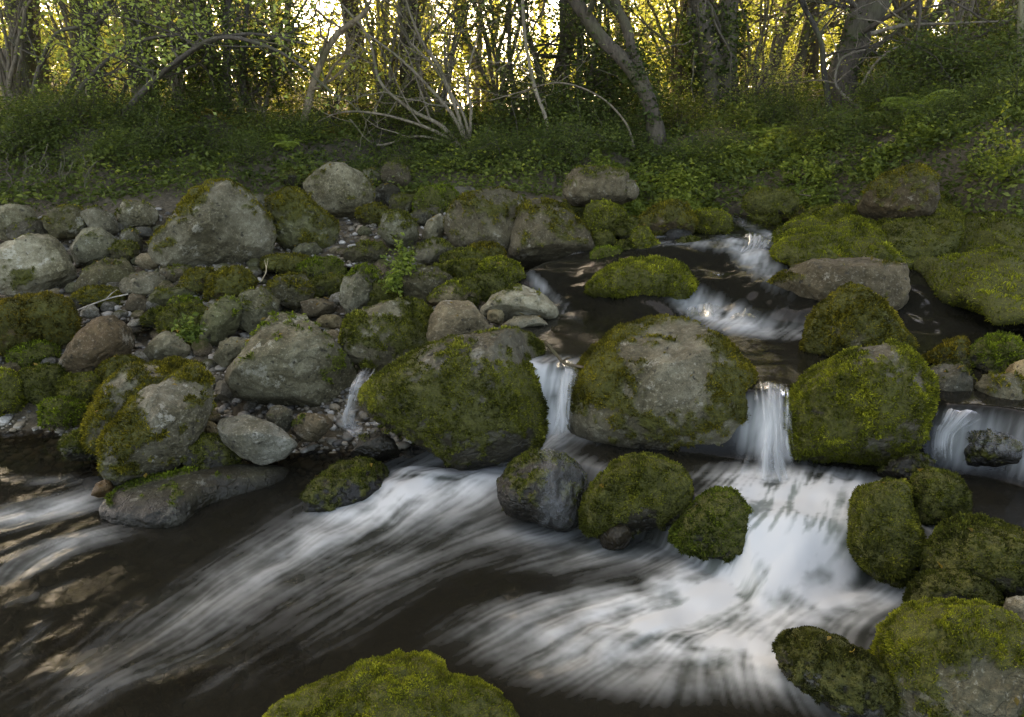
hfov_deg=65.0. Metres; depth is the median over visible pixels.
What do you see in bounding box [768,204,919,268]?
mossy ledge
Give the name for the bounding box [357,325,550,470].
boulder
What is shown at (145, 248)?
cobble
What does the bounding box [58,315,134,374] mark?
boulder
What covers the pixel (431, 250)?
boulder
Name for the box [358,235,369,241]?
cobble
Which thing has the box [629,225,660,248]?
boulder
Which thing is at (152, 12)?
slender tree
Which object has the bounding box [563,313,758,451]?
boulder
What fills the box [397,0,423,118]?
canopy tree
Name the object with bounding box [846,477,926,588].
boulder
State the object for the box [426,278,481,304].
boulder
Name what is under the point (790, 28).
bush
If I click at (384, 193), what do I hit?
boulder
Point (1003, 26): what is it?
bush
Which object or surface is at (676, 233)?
boulder
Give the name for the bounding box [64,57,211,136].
bush
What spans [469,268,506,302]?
boulder
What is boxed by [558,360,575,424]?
waterfall
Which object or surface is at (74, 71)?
hazel stem
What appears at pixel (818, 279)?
boulder
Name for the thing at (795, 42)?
bush
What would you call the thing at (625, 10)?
coppice shrub
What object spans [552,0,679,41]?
slender tree
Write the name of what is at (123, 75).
bush
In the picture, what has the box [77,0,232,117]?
coppice shrub
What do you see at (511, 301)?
boulder
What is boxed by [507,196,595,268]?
boulder
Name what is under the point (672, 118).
bush
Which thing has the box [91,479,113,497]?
cobble
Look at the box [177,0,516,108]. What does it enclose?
bush
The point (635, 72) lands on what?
leaning tree
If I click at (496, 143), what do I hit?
bush
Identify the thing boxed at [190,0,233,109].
canopy tree
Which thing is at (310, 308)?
cobble
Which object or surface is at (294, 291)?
boulder
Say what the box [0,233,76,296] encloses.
boulder
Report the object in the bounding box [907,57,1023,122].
bush
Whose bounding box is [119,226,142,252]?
boulder
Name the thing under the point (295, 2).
slim tree
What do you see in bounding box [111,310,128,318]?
cobble
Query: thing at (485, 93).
slender tree
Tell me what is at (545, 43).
slender tree
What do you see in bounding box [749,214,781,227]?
boulder
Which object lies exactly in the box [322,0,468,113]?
coppice shrub
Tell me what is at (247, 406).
cobble
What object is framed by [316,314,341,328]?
cobble
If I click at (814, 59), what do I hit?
canopy tree
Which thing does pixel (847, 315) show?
boulder
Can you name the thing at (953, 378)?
boulder
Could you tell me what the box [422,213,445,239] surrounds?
boulder
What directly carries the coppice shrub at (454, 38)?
on the ground
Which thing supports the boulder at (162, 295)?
on the gravel
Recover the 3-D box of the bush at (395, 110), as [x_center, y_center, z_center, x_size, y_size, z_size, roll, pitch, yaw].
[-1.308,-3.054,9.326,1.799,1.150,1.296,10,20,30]
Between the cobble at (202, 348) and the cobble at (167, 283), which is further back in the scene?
the cobble at (167, 283)
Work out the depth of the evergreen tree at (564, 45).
9.28 m
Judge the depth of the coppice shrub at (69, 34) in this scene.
10.32 m
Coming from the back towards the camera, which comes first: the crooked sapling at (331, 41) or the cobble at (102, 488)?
the crooked sapling at (331, 41)
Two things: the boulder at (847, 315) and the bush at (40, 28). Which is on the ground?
the bush at (40, 28)
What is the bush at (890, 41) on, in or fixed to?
on the ground
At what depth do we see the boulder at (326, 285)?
5.58 m
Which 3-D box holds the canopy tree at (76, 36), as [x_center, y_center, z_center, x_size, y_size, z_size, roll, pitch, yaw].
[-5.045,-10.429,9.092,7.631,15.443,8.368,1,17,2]
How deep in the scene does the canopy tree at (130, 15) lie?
9.96 m
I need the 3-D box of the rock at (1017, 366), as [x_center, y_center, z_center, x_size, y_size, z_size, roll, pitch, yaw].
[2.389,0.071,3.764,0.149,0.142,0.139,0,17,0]
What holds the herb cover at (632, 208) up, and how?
on the ground
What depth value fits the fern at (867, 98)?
8.53 m
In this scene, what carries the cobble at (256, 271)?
on the gravel
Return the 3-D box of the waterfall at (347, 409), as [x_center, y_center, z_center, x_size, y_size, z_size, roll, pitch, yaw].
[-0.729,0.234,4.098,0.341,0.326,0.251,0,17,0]
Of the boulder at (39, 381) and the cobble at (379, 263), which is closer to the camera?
the boulder at (39, 381)
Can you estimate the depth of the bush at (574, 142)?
7.91 m
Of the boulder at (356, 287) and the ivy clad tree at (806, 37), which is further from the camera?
the ivy clad tree at (806, 37)
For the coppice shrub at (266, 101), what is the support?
on the ground
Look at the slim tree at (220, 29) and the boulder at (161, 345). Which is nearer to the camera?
the boulder at (161, 345)
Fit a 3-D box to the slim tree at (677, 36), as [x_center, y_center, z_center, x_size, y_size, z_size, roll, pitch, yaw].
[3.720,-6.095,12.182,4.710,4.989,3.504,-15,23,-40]
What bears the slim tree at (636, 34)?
on the ground
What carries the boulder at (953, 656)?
in the water
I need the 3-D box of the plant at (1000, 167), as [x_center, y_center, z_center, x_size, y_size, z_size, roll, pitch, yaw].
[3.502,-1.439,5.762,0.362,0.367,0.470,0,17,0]
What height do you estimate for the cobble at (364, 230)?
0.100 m
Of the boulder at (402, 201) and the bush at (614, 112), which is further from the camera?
the bush at (614, 112)
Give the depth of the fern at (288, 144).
8.26 m
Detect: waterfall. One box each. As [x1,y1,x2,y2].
[345,372,363,433]
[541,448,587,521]
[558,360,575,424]
[687,274,718,314]
[736,308,753,316]
[740,234,769,252]
[761,382,787,471]
[937,408,971,446]
[969,429,1018,447]
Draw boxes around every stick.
[77,290,127,310]
[334,407,353,426]
[545,341,583,368]
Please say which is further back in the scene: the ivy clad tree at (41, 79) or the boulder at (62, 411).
the ivy clad tree at (41, 79)
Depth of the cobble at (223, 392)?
4.44 m
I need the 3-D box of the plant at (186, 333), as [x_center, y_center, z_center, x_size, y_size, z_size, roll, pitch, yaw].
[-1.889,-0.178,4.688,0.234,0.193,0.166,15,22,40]
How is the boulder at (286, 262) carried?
on the gravel
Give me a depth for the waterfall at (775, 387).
3.53 m
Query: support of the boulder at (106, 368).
on the gravel
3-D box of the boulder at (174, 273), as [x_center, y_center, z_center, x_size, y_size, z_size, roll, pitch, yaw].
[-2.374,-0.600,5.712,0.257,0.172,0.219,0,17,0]
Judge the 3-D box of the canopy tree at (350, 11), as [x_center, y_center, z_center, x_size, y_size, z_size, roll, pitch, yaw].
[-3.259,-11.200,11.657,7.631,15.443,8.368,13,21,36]
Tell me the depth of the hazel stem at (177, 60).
8.14 m
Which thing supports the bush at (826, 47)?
on the ground
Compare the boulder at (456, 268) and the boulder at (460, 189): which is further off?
the boulder at (460, 189)
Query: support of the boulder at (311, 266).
on the ground
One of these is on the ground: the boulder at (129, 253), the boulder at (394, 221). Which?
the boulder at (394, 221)
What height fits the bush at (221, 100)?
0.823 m
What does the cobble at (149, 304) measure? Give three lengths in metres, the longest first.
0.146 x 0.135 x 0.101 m
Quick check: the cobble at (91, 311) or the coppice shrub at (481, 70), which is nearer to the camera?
the cobble at (91, 311)
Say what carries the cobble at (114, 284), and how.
on the boulder at (103, 271)
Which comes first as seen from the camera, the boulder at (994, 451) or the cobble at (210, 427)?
the boulder at (994, 451)
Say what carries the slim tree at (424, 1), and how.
on the ground
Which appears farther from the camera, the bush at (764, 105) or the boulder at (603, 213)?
the bush at (764, 105)
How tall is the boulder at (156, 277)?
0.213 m
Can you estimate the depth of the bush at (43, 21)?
20.68 m
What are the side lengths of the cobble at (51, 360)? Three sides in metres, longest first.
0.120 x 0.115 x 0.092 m
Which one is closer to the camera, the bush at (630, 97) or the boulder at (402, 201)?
the boulder at (402, 201)
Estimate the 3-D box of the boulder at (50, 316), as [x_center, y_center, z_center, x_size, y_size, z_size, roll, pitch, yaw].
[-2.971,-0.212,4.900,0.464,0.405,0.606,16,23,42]
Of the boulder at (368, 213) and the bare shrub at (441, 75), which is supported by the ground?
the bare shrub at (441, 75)
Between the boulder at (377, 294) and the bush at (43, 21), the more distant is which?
the bush at (43, 21)
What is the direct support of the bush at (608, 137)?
on the ground
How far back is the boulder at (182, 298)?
5.28 m
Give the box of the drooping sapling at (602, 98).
[486,31,636,158]
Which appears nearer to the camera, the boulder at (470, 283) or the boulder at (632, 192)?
the boulder at (470, 283)
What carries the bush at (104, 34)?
on the ground
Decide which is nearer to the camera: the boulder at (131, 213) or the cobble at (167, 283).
the cobble at (167, 283)
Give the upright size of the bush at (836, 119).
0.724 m
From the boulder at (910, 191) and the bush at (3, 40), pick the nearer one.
the boulder at (910, 191)
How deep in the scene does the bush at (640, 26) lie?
12.33 m
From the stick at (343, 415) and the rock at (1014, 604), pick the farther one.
the stick at (343, 415)
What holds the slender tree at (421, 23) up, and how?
on the ground
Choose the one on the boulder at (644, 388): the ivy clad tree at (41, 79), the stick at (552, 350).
the stick at (552, 350)
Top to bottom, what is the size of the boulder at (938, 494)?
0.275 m
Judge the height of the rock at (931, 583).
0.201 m
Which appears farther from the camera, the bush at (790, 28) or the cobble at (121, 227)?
the bush at (790, 28)
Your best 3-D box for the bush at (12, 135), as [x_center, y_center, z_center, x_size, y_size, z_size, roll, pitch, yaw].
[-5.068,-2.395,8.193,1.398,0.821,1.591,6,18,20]
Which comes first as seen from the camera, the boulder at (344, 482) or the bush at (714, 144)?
the boulder at (344, 482)
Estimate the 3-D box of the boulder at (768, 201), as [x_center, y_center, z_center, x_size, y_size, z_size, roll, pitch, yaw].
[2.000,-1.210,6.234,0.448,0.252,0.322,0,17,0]
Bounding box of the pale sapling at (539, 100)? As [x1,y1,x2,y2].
[471,0,584,128]
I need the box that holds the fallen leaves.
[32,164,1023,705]
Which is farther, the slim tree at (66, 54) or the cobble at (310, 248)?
the slim tree at (66, 54)
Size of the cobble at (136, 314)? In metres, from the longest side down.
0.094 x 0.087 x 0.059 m
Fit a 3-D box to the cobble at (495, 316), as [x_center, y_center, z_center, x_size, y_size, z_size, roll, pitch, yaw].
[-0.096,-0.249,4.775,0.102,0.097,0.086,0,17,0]
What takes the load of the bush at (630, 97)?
on the ground
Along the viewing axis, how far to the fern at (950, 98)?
7.32 m
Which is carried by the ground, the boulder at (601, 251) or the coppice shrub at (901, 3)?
the coppice shrub at (901, 3)
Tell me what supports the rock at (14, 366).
on the ground
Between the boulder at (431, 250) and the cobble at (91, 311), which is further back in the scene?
the boulder at (431, 250)
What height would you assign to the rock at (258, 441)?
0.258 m
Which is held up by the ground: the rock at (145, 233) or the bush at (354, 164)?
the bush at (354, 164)
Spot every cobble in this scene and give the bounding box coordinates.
[40,357,58,364]
[48,288,60,293]
[65,282,75,293]
[80,305,98,317]
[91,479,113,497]
[100,301,116,311]
[106,282,118,286]
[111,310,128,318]
[116,220,128,231]
[127,319,139,325]
[130,310,143,317]
[131,256,136,265]
[132,350,152,362]
[135,253,158,269]
[142,245,148,252]
[146,298,159,309]
[149,330,157,338]
[158,280,173,287]
[191,339,212,356]
[201,359,216,370]
[204,421,217,433]
[206,298,218,306]
[209,413,220,422]
[213,263,230,270]
[213,376,223,389]
[215,380,232,401]
[243,401,256,410]
[246,258,260,267]
[247,266,262,276]
[266,405,293,431]
[292,242,323,255]
[300,297,337,317]
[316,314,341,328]
[327,329,338,339]
[329,247,337,253]
[329,292,339,305]
[335,248,346,255]
[357,226,372,236]
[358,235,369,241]
[375,259,389,270]
[380,269,386,276]
[487,309,503,323]
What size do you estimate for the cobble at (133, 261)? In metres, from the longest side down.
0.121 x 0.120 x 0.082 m
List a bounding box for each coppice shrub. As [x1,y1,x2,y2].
[0,0,89,110]
[32,0,120,104]
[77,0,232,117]
[125,0,311,116]
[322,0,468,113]
[375,0,513,119]
[435,0,558,115]
[539,0,679,127]
[604,0,718,106]
[738,0,839,104]
[894,0,941,68]
[905,0,996,72]
[1004,0,1016,35]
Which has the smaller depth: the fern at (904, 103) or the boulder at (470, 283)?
the boulder at (470, 283)
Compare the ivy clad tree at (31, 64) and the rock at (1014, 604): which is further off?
the ivy clad tree at (31, 64)
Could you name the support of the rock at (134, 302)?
on the ground
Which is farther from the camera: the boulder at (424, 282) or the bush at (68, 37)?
the bush at (68, 37)
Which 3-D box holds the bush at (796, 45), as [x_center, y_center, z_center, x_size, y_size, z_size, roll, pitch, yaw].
[3.966,-4.756,11.845,3.295,1.868,3.650,1,17,3]
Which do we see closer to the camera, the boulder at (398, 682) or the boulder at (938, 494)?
the boulder at (398, 682)
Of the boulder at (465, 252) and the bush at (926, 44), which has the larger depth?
the bush at (926, 44)
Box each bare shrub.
[218,0,563,152]
[735,0,1006,127]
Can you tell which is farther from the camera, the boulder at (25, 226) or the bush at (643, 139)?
the bush at (643, 139)
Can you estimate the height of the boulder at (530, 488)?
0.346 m
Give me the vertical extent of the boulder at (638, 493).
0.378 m
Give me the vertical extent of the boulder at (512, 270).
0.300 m
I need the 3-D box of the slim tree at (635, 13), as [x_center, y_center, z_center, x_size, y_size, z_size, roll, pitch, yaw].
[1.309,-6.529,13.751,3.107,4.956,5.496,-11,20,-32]
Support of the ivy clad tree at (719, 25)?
on the ground
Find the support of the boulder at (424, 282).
on the gravel
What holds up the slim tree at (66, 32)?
on the ground
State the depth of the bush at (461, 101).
22.20 m
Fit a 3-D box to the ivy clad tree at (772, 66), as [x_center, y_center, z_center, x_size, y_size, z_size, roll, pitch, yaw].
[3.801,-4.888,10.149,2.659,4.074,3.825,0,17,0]
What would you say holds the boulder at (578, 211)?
on the ground
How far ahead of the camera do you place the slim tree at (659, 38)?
13.55 m
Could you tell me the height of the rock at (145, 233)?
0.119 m
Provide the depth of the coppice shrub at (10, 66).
9.96 m
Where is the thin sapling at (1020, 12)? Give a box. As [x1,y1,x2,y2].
[962,0,1023,78]
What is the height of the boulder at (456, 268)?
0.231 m
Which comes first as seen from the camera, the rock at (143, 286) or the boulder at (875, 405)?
the boulder at (875, 405)
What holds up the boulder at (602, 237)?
on the ground
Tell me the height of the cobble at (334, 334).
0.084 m
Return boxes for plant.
[170,312,208,343]
[377,266,411,296]
[380,232,418,275]
[968,131,1023,182]
[971,98,1023,172]
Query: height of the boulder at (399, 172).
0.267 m
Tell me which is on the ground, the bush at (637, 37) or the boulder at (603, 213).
the bush at (637, 37)
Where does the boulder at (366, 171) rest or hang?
on the ground
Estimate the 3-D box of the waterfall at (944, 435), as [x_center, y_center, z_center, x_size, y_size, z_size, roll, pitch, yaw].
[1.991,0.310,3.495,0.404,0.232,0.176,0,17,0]
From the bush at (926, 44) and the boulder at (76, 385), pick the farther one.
the bush at (926, 44)
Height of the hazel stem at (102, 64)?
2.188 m
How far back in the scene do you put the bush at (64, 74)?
12.38 m
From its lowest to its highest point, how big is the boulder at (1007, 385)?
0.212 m
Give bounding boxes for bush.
[0,0,69,72]
[0,0,108,71]
[0,0,277,71]
[0,1,153,99]
[0,8,126,73]
[0,48,151,134]
[0,70,99,158]
[0,84,76,163]
[1,1,98,46]
[1,53,110,132]
[18,0,184,118]
[39,15,308,99]
[42,115,177,173]
[50,4,200,113]
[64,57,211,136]
[64,106,178,167]
[100,83,242,160]
[104,3,338,86]
[116,5,371,115]
[122,59,272,124]
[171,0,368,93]
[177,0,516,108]
[208,79,291,144]
[245,20,395,121]
[249,0,583,114]
[250,85,361,148]
[254,0,481,117]
[259,0,540,101]
[290,0,572,117]
[334,44,462,137]
[336,142,382,170]
[371,14,542,108]
[376,136,418,177]
[400,102,499,157]
[427,0,791,94]
[435,125,509,168]
[446,101,573,173]
[452,6,586,104]
[460,53,547,133]
[467,11,601,101]
[477,53,605,132]
[487,0,825,101]
[504,87,641,167]
[512,7,653,98]
[519,67,681,141]
[546,20,716,132]
[548,0,789,103]
[567,110,649,157]
[588,107,676,160]
[614,0,892,88]
[624,107,756,177]
[631,3,885,86]
[634,56,753,134]
[641,0,915,73]
[654,24,860,114]
[665,8,882,89]
[681,111,768,160]
[694,64,823,135]
[744,58,839,129]
[753,0,1001,65]
[769,73,895,150]
[775,100,849,144]
[828,0,959,85]
[833,41,952,112]
[837,0,1016,89]
[842,0,1023,101]
[861,63,1000,140]
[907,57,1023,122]
[912,39,1023,112]
[922,0,1017,52]
[925,0,1017,64]
[957,37,1023,115]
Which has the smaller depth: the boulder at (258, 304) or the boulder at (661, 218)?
the boulder at (258, 304)
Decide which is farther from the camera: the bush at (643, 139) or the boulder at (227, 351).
the bush at (643, 139)
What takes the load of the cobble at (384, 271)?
on the ground
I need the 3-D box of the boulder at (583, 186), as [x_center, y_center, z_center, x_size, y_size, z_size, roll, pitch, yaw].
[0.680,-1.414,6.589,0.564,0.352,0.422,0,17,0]
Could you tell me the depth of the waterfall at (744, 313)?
4.74 m
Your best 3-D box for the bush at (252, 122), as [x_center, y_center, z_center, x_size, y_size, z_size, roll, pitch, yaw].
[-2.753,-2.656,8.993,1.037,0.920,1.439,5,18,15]
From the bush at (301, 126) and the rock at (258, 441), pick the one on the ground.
the bush at (301, 126)
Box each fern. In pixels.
[255,134,313,150]
[734,124,798,137]
[815,111,872,124]
[849,94,885,106]
[864,89,966,114]
[901,92,947,100]
[922,92,982,106]
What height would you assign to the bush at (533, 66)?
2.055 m
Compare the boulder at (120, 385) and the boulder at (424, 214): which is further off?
the boulder at (424, 214)
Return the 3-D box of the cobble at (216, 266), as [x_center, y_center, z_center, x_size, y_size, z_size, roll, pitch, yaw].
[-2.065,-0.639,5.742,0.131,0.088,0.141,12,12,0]
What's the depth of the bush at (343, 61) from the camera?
11.49 m
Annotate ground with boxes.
[0,35,1023,452]
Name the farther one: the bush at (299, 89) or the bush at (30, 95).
the bush at (299, 89)
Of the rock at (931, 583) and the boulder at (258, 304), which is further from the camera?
the boulder at (258, 304)
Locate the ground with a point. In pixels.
(166, 201)
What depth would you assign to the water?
3.08 m
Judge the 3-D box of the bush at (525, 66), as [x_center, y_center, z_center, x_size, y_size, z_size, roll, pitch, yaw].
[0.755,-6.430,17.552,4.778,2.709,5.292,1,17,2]
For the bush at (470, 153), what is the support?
on the ground
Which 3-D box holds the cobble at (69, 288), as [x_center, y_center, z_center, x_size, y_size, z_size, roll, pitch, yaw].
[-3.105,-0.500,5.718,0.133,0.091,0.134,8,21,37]
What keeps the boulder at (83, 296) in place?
on the gravel
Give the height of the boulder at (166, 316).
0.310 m
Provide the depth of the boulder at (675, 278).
4.92 m
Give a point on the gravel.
(340, 420)
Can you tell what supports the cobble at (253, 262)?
on the ground
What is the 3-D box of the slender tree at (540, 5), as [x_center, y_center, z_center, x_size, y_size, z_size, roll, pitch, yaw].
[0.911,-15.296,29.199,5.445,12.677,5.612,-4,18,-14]
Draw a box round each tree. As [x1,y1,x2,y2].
[0,0,179,100]
[0,0,253,71]
[1,0,50,96]
[1,1,69,78]
[68,0,176,88]
[73,0,109,102]
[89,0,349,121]
[121,0,160,109]
[148,0,220,48]
[153,0,269,68]
[153,2,268,54]
[182,0,210,104]
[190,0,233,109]
[212,0,315,61]
[235,0,326,110]
[266,0,370,46]
[293,0,498,57]
[298,0,554,110]
[311,2,398,99]
[332,0,541,104]
[340,0,367,113]
[354,0,494,44]
[376,0,504,102]
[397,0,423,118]
[414,0,666,152]
[414,0,710,146]
[427,0,556,116]
[439,0,545,69]
[491,1,648,86]
[505,0,558,69]
[552,0,578,100]
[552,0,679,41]
[587,0,680,96]
[597,0,811,129]
[603,0,673,33]
[604,0,797,117]
[609,0,630,104]
[613,0,797,92]
[675,0,695,109]
[717,0,880,67]
[738,0,802,101]
[756,0,1017,112]
[782,0,924,101]
[798,0,928,115]
[802,0,820,89]
[810,0,1017,70]
[905,0,992,36]
[958,0,990,41]
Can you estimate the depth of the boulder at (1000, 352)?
3.84 m
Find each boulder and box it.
[0,203,37,240]
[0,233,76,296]
[0,290,82,356]
[0,366,27,415]
[4,339,62,367]
[5,216,47,239]
[18,362,66,404]
[36,395,87,430]
[40,203,87,239]
[55,371,102,409]
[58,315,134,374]
[67,284,125,310]
[70,227,118,266]
[73,256,135,290]
[79,355,206,455]
[80,203,118,235]
[94,354,146,380]
[94,362,217,487]
[99,464,288,527]
[106,239,140,265]
[114,199,158,226]
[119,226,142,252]
[119,270,166,297]
[138,305,164,327]
[143,331,191,360]
[146,177,277,267]
[149,284,198,306]
[154,301,206,345]
[159,263,191,282]
[166,293,202,306]
[176,265,214,294]
[199,293,243,345]
[202,264,259,301]
[213,336,248,367]
[224,310,357,406]
[237,286,280,332]
[259,252,310,272]
[262,648,519,716]
[264,186,340,250]
[264,270,315,309]
[280,166,310,186]
[295,254,346,277]
[299,455,388,511]
[303,161,375,217]
[308,273,344,298]
[337,295,433,372]
[339,261,382,313]
[354,201,388,225]
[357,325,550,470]
[363,167,381,186]
[367,278,404,305]
[375,183,400,205]
[378,208,418,248]
[380,161,411,188]
[389,192,415,213]
[401,262,453,303]
[404,186,418,193]
[410,205,443,225]
[412,182,459,212]
[412,236,455,265]
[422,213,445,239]
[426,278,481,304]
[426,300,490,341]
[439,245,486,263]
[442,257,479,277]
[443,186,526,251]
[454,185,475,194]
[454,274,481,306]
[469,240,506,256]
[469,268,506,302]
[477,254,525,287]
[480,283,558,322]
[496,448,586,531]
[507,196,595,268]
[561,164,628,206]
[561,199,584,218]
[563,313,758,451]
[577,451,693,538]
[581,198,626,238]
[583,254,699,299]
[589,244,622,258]
[592,229,616,246]
[614,213,641,239]
[614,238,633,249]
[615,178,638,204]
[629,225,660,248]
[638,198,698,235]
[665,228,691,237]
[667,485,753,563]
[676,234,700,242]
[694,206,734,234]
[741,185,800,216]
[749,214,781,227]
[766,255,910,309]
[771,625,900,716]
[781,204,805,220]
[783,337,940,465]
[798,281,919,356]
[804,202,858,214]
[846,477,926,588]
[854,161,940,220]
[866,596,1023,716]
[908,466,973,525]
[917,511,1023,597]
[921,335,973,367]
[930,361,975,391]
[964,428,1023,466]
[966,330,1023,373]
[974,370,1023,399]
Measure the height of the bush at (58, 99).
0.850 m
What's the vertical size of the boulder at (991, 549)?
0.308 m
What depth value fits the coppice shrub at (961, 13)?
9.40 m
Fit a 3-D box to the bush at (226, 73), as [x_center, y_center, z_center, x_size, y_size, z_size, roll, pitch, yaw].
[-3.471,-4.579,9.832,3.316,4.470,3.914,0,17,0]
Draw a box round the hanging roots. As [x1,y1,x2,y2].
[0,140,97,204]
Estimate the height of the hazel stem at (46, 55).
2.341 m
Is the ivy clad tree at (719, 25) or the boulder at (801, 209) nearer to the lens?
the boulder at (801, 209)
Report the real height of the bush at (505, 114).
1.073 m
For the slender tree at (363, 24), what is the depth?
29.77 m
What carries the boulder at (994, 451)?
in the water
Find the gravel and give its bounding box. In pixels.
[0,207,628,453]
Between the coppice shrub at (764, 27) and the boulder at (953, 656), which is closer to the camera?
the boulder at (953, 656)
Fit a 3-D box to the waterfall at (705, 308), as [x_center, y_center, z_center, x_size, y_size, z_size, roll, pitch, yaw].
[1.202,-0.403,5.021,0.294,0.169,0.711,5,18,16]
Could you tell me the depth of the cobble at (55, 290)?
5.68 m
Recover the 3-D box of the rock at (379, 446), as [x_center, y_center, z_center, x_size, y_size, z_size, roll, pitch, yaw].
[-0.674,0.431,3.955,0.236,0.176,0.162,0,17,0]
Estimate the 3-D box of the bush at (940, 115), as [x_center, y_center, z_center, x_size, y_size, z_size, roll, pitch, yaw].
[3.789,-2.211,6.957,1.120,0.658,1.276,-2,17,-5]
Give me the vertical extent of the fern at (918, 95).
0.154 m
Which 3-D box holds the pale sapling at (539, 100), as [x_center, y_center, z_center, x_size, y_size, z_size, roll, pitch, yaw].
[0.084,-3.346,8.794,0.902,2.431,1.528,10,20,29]
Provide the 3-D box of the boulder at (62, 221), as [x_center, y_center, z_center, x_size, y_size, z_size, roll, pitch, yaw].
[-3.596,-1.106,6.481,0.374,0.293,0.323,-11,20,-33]
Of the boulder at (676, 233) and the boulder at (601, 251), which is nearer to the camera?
the boulder at (601, 251)
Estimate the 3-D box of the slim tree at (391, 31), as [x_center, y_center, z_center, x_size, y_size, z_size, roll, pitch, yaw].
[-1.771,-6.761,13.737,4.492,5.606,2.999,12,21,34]
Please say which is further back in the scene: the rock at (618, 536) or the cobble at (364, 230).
the cobble at (364, 230)
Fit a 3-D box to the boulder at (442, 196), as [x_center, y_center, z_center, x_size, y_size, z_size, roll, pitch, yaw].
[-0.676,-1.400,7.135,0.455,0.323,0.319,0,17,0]
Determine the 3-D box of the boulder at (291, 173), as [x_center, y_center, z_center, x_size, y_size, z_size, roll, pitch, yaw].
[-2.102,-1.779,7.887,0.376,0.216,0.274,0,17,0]
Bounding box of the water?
[0,214,1023,716]
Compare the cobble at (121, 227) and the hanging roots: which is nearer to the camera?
the cobble at (121, 227)
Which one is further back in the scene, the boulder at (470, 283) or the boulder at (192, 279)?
the boulder at (192, 279)
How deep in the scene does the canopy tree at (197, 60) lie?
12.17 m
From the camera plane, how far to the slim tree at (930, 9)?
13.06 m
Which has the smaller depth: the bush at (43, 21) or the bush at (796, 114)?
the bush at (796, 114)
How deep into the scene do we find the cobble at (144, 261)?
5.83 m
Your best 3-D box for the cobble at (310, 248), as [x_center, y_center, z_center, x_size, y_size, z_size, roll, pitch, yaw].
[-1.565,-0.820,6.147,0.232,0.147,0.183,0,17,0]
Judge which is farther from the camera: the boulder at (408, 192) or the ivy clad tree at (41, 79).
the ivy clad tree at (41, 79)
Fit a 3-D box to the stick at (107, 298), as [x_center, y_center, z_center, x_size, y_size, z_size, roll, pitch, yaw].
[-2.701,-0.385,5.294,0.044,0.094,0.358,11,20,32]
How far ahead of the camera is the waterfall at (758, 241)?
5.68 m
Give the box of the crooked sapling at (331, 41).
[235,0,371,123]
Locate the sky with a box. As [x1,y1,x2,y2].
[0,0,940,108]
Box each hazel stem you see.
[0,0,200,99]
[36,0,389,126]
[39,0,127,110]
[54,0,307,122]
[73,0,327,115]
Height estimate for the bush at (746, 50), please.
3.015 m
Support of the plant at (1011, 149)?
on the ground
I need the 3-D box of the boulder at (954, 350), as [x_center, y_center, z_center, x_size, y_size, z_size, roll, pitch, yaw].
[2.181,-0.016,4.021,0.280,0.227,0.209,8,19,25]
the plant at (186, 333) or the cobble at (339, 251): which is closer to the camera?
the plant at (186, 333)
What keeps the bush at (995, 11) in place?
on the ground
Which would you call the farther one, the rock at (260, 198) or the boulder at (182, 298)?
the rock at (260, 198)
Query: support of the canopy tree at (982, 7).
on the ground
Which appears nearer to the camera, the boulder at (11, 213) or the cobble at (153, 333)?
the cobble at (153, 333)
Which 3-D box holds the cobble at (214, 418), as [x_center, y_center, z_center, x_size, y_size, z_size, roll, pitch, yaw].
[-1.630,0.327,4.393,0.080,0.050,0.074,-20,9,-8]
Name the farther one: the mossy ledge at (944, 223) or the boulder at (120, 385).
the mossy ledge at (944, 223)
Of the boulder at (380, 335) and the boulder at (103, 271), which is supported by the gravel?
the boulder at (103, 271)
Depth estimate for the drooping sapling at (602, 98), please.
8.42 m
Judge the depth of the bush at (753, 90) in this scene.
9.46 m
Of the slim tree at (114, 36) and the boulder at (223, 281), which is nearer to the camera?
the boulder at (223, 281)
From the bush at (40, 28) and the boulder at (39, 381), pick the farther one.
the bush at (40, 28)
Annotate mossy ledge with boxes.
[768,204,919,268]
[876,191,970,257]
[912,208,1023,325]
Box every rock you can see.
[0,361,20,371]
[56,428,97,461]
[125,293,146,311]
[130,277,154,295]
[135,226,152,239]
[180,432,241,469]
[217,414,296,465]
[253,193,268,209]
[291,412,333,441]
[343,238,388,263]
[350,429,399,460]
[502,314,547,327]
[600,524,631,549]
[876,450,936,480]
[902,568,1004,606]
[1003,595,1023,621]
[1005,359,1023,380]
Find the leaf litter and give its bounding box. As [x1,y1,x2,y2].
[43,81,353,136]
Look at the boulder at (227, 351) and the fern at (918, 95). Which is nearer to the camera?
the boulder at (227, 351)
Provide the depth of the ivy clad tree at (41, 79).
11.27 m
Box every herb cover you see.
[0,37,1023,219]
[588,94,941,216]
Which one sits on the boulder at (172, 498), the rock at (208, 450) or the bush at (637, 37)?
the rock at (208, 450)
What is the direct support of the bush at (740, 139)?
on the ground
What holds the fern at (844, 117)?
on the ground
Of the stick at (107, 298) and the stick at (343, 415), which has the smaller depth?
the stick at (343, 415)
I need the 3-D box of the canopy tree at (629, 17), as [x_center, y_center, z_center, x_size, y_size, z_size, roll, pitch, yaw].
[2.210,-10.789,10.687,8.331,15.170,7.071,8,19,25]
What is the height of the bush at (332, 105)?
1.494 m
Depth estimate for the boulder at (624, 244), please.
5.66 m
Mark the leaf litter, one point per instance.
(219, 114)
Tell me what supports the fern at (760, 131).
on the ground
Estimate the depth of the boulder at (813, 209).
5.95 m
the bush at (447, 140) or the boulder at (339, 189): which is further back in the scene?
the bush at (447, 140)

